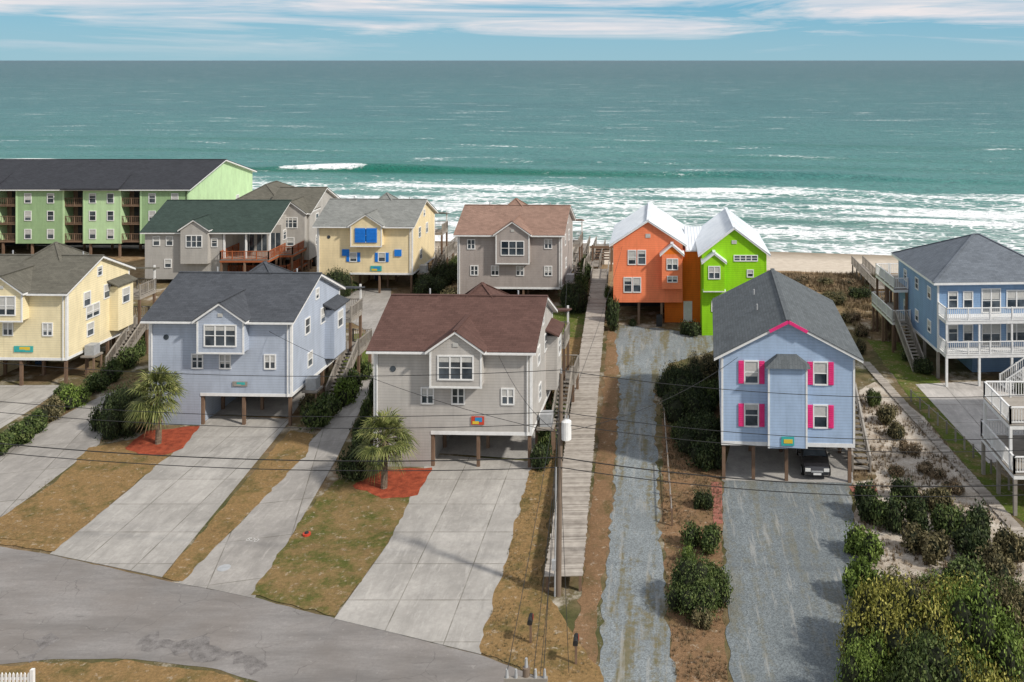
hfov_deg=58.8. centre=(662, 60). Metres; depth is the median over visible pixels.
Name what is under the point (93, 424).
shrub
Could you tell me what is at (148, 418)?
shrub
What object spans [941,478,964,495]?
shrub
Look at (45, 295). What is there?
gutter
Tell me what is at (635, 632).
gravel lane
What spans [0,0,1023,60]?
sky
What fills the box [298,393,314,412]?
shrub
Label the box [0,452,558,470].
power line
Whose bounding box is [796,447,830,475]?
parked car
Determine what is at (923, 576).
shrub
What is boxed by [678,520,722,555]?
shrub
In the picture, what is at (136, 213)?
doors
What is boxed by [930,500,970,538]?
shrub
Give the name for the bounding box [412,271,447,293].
shrub
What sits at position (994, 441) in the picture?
railing
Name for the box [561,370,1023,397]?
power line
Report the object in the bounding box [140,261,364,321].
roof
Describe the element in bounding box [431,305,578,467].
posts
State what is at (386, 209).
roof
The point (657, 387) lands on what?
shrub
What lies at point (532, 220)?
roof
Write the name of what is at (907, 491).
shrub
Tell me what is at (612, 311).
shrub
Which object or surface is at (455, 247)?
dune crossover
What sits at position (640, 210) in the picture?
roof seams
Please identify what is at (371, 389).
shrub
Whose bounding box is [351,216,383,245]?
bay
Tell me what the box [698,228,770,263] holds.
fascia
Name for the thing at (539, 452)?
shrub
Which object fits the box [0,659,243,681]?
roadside lawn
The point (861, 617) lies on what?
shrub
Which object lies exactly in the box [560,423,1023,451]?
power line
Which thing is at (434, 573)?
driveway
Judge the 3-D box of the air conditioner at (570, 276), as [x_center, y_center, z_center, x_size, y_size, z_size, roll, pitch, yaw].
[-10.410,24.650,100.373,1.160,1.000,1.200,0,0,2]
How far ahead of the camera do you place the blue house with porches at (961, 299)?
76.26 m
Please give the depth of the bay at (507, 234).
97.61 m
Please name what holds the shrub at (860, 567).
on the sandy bed at (908, 462)
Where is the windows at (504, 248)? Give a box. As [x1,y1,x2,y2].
[468,229,565,274]
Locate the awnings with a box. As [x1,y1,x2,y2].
[342,249,401,255]
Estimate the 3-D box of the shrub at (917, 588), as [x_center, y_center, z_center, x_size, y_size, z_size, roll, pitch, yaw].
[11.601,25.681,42.224,3.735,2.863,3.830,0,0,-44]
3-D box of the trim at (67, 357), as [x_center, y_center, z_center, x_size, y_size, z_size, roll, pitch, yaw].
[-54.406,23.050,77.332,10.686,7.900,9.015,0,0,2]
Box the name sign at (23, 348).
[14,346,32,351]
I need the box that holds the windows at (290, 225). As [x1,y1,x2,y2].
[286,214,317,244]
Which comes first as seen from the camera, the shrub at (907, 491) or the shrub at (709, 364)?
the shrub at (907, 491)
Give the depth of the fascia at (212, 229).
106.69 m
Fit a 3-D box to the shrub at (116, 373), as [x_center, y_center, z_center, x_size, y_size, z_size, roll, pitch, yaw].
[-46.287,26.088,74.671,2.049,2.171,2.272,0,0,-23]
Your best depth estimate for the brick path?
53.95 m
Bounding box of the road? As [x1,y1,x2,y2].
[0,547,532,681]
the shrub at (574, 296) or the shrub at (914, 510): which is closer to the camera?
the shrub at (914, 510)
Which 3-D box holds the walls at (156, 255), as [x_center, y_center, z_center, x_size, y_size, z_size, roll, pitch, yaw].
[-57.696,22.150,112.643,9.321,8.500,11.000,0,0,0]
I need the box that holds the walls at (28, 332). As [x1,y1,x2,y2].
[0,259,128,375]
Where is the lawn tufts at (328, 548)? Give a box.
[258,486,404,611]
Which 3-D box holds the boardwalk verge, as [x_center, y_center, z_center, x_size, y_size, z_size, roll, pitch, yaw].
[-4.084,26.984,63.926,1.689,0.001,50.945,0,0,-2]
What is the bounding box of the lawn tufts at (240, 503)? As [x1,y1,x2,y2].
[167,430,309,577]
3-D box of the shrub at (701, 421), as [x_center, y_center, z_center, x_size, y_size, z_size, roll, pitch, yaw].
[2.429,25.682,61.596,3.712,2.867,3.940,0,0,28]
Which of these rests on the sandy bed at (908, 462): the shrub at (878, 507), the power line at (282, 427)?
the shrub at (878, 507)
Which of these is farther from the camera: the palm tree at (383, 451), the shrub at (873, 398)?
the shrub at (873, 398)
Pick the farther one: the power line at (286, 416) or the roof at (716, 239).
the roof at (716, 239)
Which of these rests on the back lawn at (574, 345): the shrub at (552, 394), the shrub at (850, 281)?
the shrub at (552, 394)
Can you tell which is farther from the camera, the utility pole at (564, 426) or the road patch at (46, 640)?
the utility pole at (564, 426)
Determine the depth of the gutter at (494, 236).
97.90 m
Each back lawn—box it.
[338,334,367,380]
[553,306,586,336]
[557,337,581,412]
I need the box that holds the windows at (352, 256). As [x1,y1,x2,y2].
[350,210,427,260]
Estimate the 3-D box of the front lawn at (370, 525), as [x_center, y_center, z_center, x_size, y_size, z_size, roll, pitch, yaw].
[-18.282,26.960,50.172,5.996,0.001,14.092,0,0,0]
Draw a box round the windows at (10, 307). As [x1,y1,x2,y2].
[0,267,128,335]
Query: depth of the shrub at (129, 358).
77.72 m
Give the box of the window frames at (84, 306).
[0,265,129,337]
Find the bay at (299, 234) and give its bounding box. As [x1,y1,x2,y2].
[283,203,306,247]
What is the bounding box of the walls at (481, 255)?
[460,213,571,293]
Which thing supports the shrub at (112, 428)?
on the ground at (804, 263)
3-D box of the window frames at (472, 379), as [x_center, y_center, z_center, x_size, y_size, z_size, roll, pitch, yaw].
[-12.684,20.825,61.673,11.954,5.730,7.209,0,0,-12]
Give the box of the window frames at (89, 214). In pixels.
[24,193,238,238]
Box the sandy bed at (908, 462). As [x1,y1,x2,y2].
[853,382,1023,585]
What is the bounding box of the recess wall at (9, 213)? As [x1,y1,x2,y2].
[7,191,133,238]
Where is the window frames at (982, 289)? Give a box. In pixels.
[904,268,1023,345]
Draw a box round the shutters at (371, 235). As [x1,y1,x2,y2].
[346,228,388,261]
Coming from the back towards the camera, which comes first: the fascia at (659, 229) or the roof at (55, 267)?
the fascia at (659, 229)
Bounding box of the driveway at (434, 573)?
[334,455,531,654]
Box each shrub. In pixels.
[0,431,14,454]
[4,421,35,447]
[18,408,48,433]
[36,394,65,421]
[53,381,68,397]
[57,383,91,411]
[82,371,109,392]
[88,404,102,431]
[95,379,153,441]
[98,357,123,382]
[117,344,142,369]
[136,334,146,356]
[143,393,154,429]
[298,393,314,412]
[298,396,332,432]
[317,391,341,417]
[324,265,354,296]
[331,375,359,407]
[335,445,366,480]
[346,366,363,392]
[348,433,373,463]
[349,417,368,440]
[352,281,358,290]
[353,355,373,380]
[359,392,372,423]
[366,376,373,405]
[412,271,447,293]
[413,267,430,283]
[429,260,456,285]
[440,286,456,293]
[448,255,456,264]
[530,442,552,470]
[536,425,557,447]
[545,390,558,406]
[545,400,557,422]
[557,278,590,314]
[570,269,589,292]
[576,254,592,281]
[604,283,612,304]
[605,295,619,330]
[628,318,636,326]
[654,376,661,397]
[655,356,708,396]
[656,378,714,425]
[663,545,732,627]
[668,419,680,440]
[670,406,720,457]
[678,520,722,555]
[679,318,700,335]
[681,543,696,561]
[685,436,727,472]
[687,350,718,384]
[691,604,713,629]
[692,489,714,509]
[698,375,719,410]
[705,561,733,609]
[709,412,720,439]
[792,274,810,282]
[817,277,833,284]
[821,288,848,304]
[833,564,916,662]
[833,625,900,681]
[840,277,856,286]
[841,309,861,322]
[841,555,883,607]
[843,519,884,564]
[847,283,871,298]
[852,323,870,336]
[852,475,877,524]
[855,338,866,355]
[864,387,881,406]
[864,489,904,527]
[869,565,974,667]
[870,565,906,591]
[872,563,936,605]
[875,403,898,425]
[879,621,990,681]
[882,492,932,534]
[885,420,905,440]
[885,463,904,476]
[889,473,917,502]
[898,438,922,456]
[899,520,952,565]
[900,348,917,361]
[911,355,933,373]
[914,459,947,479]
[914,567,953,585]
[918,567,1023,681]
[920,484,956,512]
[924,569,983,604]
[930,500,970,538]
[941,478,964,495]
[941,552,985,582]
[946,643,1022,681]
[950,520,989,560]
[965,568,1023,598]
[966,498,993,543]
[972,540,1017,584]
[983,571,1023,662]
[992,520,1023,564]
[1013,378,1023,393]
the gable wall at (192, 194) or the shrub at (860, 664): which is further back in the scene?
the gable wall at (192, 194)
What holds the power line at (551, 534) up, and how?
attached to the utility pole at (526, 677)
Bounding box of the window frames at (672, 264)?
[624,250,677,292]
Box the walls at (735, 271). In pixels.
[700,230,765,334]
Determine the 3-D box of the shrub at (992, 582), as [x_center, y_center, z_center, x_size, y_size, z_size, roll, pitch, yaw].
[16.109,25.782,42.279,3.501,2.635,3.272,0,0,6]
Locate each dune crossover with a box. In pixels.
[439,237,456,261]
[572,236,589,271]
[589,239,605,268]
[851,256,883,293]
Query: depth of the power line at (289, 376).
46.47 m
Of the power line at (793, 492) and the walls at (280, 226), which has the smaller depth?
the power line at (793, 492)
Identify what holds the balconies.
attached to the bays at (39, 207)
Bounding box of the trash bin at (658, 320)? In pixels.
[656,314,661,326]
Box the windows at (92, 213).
[25,194,238,237]
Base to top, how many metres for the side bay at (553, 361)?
3.900 m
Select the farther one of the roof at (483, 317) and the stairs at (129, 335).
the stairs at (129, 335)
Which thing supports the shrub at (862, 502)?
on the sandy bed at (908, 462)
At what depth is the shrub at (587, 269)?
107.22 m
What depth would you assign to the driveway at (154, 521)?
54.18 m
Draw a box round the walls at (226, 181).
[2,162,251,244]
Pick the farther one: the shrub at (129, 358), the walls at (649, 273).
the walls at (649, 273)
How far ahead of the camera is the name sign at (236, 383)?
65.57 m
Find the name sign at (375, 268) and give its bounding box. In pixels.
[370,266,381,270]
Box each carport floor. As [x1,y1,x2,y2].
[215,373,319,415]
[440,418,539,457]
[722,445,852,482]
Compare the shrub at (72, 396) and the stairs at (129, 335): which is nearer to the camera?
the shrub at (72, 396)
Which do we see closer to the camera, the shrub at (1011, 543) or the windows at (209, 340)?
the shrub at (1011, 543)
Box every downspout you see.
[62,296,63,360]
[151,324,287,396]
[318,228,318,271]
[376,354,527,446]
[459,237,559,293]
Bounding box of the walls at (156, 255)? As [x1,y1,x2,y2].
[145,234,248,278]
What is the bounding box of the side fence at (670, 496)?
[662,405,672,525]
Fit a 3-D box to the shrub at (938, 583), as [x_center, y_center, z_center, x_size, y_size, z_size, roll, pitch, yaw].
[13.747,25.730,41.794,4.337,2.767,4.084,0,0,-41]
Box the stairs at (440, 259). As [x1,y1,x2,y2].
[435,255,446,267]
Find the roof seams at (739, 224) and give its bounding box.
[696,209,768,251]
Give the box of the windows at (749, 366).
[745,362,826,426]
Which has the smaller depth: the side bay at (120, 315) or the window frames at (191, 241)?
the side bay at (120, 315)
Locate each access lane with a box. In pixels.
[0,393,110,516]
[178,288,390,597]
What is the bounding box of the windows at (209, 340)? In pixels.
[193,289,341,367]
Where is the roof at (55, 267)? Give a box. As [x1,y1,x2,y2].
[0,241,159,293]
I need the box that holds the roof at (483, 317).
[366,282,571,352]
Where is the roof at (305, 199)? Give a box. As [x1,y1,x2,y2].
[271,187,339,212]
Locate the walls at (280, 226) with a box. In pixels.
[238,215,288,250]
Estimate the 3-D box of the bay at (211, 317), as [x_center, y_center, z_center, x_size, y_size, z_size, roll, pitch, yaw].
[-32.234,19.575,66.617,3.469,3.550,3.371,0,0,2]
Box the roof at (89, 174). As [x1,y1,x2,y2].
[0,159,256,189]
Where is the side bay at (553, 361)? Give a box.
[546,332,561,389]
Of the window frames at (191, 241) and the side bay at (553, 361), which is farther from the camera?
the window frames at (191, 241)
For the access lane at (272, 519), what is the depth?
52.87 m
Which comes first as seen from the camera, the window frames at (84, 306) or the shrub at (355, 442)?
the shrub at (355, 442)
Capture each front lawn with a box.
[0,438,172,550]
[163,430,312,580]
[251,479,408,615]
[479,449,603,681]
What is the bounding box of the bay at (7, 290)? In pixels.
[0,279,28,320]
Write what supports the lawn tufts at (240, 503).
on the front lawn at (247, 495)
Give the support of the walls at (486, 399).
on the ground at (804, 263)
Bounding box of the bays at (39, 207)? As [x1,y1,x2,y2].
[0,191,186,243]
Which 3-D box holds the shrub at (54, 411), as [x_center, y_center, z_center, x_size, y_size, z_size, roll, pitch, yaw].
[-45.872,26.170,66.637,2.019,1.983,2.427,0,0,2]
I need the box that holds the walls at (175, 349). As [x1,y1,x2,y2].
[152,278,339,424]
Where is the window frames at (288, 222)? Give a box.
[286,212,318,245]
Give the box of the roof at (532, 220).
[453,198,583,235]
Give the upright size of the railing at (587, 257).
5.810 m
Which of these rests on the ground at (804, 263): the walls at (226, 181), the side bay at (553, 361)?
the walls at (226, 181)
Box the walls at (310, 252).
[278,191,334,265]
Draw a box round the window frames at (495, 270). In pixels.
[467,222,569,275]
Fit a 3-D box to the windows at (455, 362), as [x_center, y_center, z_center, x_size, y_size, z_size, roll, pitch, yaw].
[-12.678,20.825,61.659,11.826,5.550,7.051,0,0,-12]
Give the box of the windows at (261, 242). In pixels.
[154,230,285,266]
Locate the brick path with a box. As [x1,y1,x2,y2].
[711,482,722,523]
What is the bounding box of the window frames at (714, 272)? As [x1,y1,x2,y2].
[708,255,757,311]
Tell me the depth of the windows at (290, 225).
112.63 m
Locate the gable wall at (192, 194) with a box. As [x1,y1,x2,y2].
[186,175,208,199]
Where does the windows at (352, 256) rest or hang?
attached to the walls at (332, 247)
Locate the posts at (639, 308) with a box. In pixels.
[618,302,662,323]
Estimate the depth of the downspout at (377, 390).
58.96 m
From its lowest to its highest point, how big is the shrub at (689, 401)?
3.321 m
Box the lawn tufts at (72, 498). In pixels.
[3,439,172,548]
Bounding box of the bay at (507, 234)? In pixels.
[496,223,530,262]
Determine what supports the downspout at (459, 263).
attached to the trim at (515, 263)
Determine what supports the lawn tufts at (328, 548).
on the front lawn at (370, 525)
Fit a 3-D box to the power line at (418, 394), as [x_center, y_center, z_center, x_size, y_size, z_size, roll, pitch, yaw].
[-17.276,19.514,55.352,31.938,1.451,0.026,0,0,41]
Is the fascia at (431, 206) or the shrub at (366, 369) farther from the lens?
the fascia at (431, 206)
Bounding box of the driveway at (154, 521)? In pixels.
[50,415,287,576]
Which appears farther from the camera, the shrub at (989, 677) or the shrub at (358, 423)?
the shrub at (358, 423)
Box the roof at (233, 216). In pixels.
[139,200,290,232]
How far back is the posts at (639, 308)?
90.80 m
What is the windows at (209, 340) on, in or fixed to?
attached to the window frames at (235, 335)
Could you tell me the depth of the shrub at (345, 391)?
69.44 m
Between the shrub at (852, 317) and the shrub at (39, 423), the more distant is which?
the shrub at (852, 317)
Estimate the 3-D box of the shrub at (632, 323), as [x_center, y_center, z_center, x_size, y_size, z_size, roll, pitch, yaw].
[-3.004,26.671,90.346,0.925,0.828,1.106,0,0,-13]
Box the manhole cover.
[217,564,230,570]
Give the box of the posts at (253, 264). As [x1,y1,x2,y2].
[220,234,311,271]
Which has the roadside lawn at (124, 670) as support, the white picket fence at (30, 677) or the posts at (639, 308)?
the white picket fence at (30, 677)
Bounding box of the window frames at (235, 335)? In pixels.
[191,287,342,369]
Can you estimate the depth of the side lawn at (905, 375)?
66.00 m
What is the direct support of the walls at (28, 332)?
on the ground at (804, 263)
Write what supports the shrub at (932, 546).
on the sandy bed at (908, 462)
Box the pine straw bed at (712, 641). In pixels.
[661,377,727,681]
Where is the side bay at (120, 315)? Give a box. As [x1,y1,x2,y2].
[109,282,132,330]
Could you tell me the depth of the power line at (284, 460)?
46.52 m
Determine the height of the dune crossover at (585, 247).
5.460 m
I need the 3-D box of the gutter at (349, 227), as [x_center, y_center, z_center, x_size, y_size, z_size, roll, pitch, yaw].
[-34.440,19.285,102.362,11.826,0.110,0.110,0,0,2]
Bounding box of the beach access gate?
[590,236,612,270]
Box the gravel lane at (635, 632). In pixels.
[598,324,712,681]
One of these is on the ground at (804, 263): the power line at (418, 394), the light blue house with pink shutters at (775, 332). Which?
the light blue house with pink shutters at (775, 332)
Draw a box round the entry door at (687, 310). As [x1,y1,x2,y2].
[683,301,691,321]
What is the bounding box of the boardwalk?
[544,261,608,591]
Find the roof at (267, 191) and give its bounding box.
[235,181,294,199]
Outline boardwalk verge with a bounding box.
[573,329,618,663]
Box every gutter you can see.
[24,294,66,295]
[140,322,292,324]
[312,227,413,227]
[366,352,535,355]
[453,235,563,236]
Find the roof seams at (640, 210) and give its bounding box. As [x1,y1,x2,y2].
[611,204,700,249]
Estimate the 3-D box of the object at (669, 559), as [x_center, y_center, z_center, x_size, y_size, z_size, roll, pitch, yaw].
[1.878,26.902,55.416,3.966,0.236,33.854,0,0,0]
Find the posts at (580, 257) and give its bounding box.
[500,221,582,302]
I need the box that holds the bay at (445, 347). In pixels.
[430,334,483,386]
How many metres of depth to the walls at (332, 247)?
102.97 m
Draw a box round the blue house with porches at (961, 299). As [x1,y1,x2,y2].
[871,233,1023,391]
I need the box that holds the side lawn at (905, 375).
[867,340,1023,521]
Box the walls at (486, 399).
[377,304,551,466]
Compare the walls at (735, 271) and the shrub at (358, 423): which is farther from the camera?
the walls at (735, 271)
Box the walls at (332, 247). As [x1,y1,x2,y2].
[319,204,434,283]
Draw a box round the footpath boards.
[861,362,1023,536]
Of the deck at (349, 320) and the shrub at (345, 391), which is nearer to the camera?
the shrub at (345, 391)
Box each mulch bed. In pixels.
[125,426,199,454]
[353,467,431,498]
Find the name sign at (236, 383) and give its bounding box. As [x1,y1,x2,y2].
[232,381,246,386]
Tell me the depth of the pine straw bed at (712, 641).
48.13 m
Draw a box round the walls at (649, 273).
[613,222,682,305]
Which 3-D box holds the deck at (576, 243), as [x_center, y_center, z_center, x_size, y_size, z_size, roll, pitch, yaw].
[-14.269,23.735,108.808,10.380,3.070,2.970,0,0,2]
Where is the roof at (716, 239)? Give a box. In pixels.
[695,207,770,262]
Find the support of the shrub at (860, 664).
on the sandy bed at (908, 462)
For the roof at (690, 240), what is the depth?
94.21 m
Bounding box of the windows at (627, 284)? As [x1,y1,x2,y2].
[624,234,676,291]
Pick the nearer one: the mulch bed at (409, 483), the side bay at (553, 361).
the mulch bed at (409, 483)
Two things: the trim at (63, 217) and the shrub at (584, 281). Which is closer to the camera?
the shrub at (584, 281)
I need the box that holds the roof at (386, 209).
[313,192,449,226]
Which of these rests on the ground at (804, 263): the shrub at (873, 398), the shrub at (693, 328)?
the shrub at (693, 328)
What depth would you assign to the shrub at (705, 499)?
53.37 m
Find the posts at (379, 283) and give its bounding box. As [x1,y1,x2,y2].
[350,211,453,293]
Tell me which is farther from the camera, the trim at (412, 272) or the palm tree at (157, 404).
the trim at (412, 272)
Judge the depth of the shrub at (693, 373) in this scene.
70.70 m
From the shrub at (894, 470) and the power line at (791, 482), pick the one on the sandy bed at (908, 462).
the shrub at (894, 470)
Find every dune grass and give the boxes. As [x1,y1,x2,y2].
[429,254,573,290]
[768,269,892,340]
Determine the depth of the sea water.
356.86 m
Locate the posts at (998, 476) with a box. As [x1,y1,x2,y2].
[981,400,1016,515]
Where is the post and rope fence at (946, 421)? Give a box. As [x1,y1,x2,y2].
[910,389,1009,489]
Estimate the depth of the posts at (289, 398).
68.60 m
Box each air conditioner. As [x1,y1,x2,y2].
[80,342,102,357]
[302,375,322,392]
[417,264,428,273]
[536,410,555,430]
[564,273,574,283]
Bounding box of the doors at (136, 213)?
[12,191,139,238]
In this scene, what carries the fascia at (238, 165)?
attached to the walls at (226, 181)
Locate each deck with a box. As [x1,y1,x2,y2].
[133,289,156,329]
[220,247,312,271]
[341,310,368,354]
[435,229,453,256]
[562,334,579,384]
[573,240,588,269]
[980,397,1023,479]
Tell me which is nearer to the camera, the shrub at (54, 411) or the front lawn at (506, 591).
the front lawn at (506, 591)
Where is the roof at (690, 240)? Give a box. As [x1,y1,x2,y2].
[609,202,700,253]
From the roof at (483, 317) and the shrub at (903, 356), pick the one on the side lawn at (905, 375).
the shrub at (903, 356)
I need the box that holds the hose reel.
[303,531,310,536]
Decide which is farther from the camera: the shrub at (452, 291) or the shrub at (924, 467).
the shrub at (452, 291)
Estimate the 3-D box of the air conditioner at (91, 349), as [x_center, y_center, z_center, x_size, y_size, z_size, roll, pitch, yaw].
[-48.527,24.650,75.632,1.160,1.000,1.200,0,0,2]
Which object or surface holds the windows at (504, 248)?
attached to the walls at (481, 255)
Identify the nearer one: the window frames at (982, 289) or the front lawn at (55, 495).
the front lawn at (55, 495)
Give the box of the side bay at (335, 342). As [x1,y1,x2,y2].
[325,304,345,358]
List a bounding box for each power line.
[0,401,559,416]
[0,412,559,428]
[0,443,559,461]
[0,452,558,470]
[1,363,555,376]
[269,331,557,432]
[498,355,556,431]
[507,376,559,668]
[533,417,559,675]
[540,461,559,675]
[543,380,559,669]
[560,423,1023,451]
[560,457,1023,486]
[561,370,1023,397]
[561,467,1023,496]
[562,242,568,364]
[563,249,621,419]
[563,412,1020,439]
[573,357,737,429]
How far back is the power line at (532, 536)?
30.83 m
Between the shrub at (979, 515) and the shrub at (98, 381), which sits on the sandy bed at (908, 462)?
the shrub at (979, 515)
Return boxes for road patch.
[19,633,59,662]
[136,631,267,674]
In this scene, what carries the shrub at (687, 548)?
on the pine straw bed at (712, 641)
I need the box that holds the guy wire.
[558,409,568,669]
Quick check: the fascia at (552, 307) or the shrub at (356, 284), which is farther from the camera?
the shrub at (356, 284)
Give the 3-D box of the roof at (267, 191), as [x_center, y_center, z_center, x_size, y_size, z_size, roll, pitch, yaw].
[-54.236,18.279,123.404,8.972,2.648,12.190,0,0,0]
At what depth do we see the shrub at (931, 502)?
52.92 m
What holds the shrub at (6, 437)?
on the ground at (804, 263)
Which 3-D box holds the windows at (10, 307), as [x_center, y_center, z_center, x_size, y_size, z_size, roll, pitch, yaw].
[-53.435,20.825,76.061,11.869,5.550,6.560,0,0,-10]
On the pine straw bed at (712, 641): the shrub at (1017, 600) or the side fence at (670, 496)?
the side fence at (670, 496)
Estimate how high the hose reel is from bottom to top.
0.200 m
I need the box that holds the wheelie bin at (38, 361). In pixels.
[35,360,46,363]
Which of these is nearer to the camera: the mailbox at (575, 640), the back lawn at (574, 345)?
the mailbox at (575, 640)
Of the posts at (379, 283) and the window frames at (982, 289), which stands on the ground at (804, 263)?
the posts at (379, 283)
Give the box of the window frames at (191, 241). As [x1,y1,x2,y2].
[153,229,286,267]
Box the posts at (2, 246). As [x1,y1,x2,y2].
[0,242,141,256]
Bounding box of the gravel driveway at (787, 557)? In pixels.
[722,480,856,681]
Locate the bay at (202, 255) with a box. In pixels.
[180,221,210,263]
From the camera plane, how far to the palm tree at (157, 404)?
61.77 m
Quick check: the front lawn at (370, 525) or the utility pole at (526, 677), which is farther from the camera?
the front lawn at (370, 525)
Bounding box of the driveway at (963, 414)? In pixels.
[916,379,1023,462]
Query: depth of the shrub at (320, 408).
64.95 m
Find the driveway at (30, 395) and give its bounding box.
[0,385,57,427]
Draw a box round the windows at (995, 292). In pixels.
[904,270,1023,344]
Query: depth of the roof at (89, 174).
126.11 m
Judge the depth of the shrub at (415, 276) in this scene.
106.61 m
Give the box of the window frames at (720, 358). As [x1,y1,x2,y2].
[720,358,827,428]
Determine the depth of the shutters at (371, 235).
102.03 m
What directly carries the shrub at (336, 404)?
on the ground at (804, 263)
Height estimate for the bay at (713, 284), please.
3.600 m
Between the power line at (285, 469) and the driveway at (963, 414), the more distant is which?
the driveway at (963, 414)
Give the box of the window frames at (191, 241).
[153,229,286,267]
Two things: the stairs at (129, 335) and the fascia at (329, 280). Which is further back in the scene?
the stairs at (129, 335)
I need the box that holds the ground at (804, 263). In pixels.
[0,241,1023,681]
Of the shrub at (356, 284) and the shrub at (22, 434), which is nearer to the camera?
the shrub at (22, 434)
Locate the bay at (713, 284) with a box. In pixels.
[703,255,724,290]
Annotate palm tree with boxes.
[122,363,188,444]
[351,406,420,488]
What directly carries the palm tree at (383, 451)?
on the mulch bed at (409, 483)
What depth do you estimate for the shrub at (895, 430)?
63.28 m
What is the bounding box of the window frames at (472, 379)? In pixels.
[421,318,560,404]
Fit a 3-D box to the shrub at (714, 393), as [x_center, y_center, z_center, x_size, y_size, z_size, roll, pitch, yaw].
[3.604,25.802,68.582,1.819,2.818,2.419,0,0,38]
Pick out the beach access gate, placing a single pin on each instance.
(599, 247)
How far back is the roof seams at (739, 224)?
91.91 m
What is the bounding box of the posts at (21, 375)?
[3,265,155,385]
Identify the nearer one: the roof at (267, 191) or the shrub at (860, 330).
the shrub at (860, 330)
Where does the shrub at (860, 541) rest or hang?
on the sandy bed at (908, 462)
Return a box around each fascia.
[0,160,256,190]
[0,256,135,294]
[140,202,290,233]
[141,274,345,324]
[291,188,338,214]
[313,200,437,227]
[367,298,557,354]
[454,206,575,236]
[609,221,686,255]
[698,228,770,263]
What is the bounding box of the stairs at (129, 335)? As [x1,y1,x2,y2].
[109,326,145,365]
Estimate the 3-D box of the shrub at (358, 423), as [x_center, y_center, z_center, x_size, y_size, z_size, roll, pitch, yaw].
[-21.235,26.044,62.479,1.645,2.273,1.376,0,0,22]
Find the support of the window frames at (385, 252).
attached to the walls at (332, 247)
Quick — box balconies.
[0,203,139,241]
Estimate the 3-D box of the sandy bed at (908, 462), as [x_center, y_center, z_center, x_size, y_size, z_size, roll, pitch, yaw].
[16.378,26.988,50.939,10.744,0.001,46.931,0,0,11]
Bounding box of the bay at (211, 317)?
[197,306,248,352]
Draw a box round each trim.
[0,269,129,360]
[16,191,188,243]
[149,289,339,396]
[317,213,434,274]
[374,312,552,444]
[457,220,572,293]
[702,255,766,335]
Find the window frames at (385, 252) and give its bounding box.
[349,209,427,261]
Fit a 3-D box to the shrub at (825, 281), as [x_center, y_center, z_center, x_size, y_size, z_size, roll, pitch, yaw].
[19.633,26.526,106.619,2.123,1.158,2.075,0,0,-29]
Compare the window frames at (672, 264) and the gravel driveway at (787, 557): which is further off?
the window frames at (672, 264)
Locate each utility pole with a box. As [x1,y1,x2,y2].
[504,657,547,681]
[552,368,570,596]
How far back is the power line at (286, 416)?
46.41 m
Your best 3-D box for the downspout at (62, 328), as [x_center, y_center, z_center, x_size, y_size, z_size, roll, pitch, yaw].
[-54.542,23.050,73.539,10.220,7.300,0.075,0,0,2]
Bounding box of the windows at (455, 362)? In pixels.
[422,319,559,403]
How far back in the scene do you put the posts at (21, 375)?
76.27 m
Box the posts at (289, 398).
[201,284,371,425]
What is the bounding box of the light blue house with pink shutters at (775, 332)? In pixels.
[712,268,871,482]
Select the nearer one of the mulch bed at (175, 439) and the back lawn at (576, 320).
the mulch bed at (175, 439)
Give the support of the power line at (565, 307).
attached to the utility pole at (564, 426)
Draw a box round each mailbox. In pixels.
[527,613,533,642]
[573,633,578,663]
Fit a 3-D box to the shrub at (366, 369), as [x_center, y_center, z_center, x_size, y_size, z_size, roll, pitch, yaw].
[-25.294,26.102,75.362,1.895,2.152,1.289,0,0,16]
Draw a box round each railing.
[0,198,139,240]
[105,278,156,365]
[220,241,312,271]
[325,298,371,392]
[430,221,453,269]
[552,321,578,418]
[573,232,588,277]
[981,380,1023,473]
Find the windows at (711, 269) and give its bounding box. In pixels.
[709,240,756,277]
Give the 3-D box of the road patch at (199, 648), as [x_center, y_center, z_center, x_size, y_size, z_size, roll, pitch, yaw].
[-20.917,26.980,40.667,7.072,0.001,1.678,0,0,16]
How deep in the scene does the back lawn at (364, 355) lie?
80.64 m
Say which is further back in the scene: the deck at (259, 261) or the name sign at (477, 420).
the deck at (259, 261)
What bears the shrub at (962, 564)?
on the sandy bed at (908, 462)
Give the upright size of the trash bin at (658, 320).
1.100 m
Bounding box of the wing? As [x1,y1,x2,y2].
[662,245,699,321]
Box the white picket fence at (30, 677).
[0,668,34,681]
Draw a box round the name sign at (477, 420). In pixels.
[471,416,483,424]
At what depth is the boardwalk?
60.21 m
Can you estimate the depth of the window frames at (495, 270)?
98.28 m
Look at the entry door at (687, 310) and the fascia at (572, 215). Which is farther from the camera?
the fascia at (572, 215)
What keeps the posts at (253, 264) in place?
on the ground at (804, 263)
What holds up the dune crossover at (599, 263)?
on the ground at (804, 263)
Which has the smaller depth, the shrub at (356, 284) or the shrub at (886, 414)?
the shrub at (886, 414)
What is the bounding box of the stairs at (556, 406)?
[553,381,572,433]
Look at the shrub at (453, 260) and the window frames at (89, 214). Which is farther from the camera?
the window frames at (89, 214)
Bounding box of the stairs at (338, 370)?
[328,351,357,393]
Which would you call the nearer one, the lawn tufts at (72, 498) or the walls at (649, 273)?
the lawn tufts at (72, 498)
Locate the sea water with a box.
[0,61,1023,254]
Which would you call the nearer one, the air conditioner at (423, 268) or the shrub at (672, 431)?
the shrub at (672, 431)
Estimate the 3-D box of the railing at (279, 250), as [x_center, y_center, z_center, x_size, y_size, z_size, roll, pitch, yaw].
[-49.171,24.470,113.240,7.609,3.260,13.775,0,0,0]

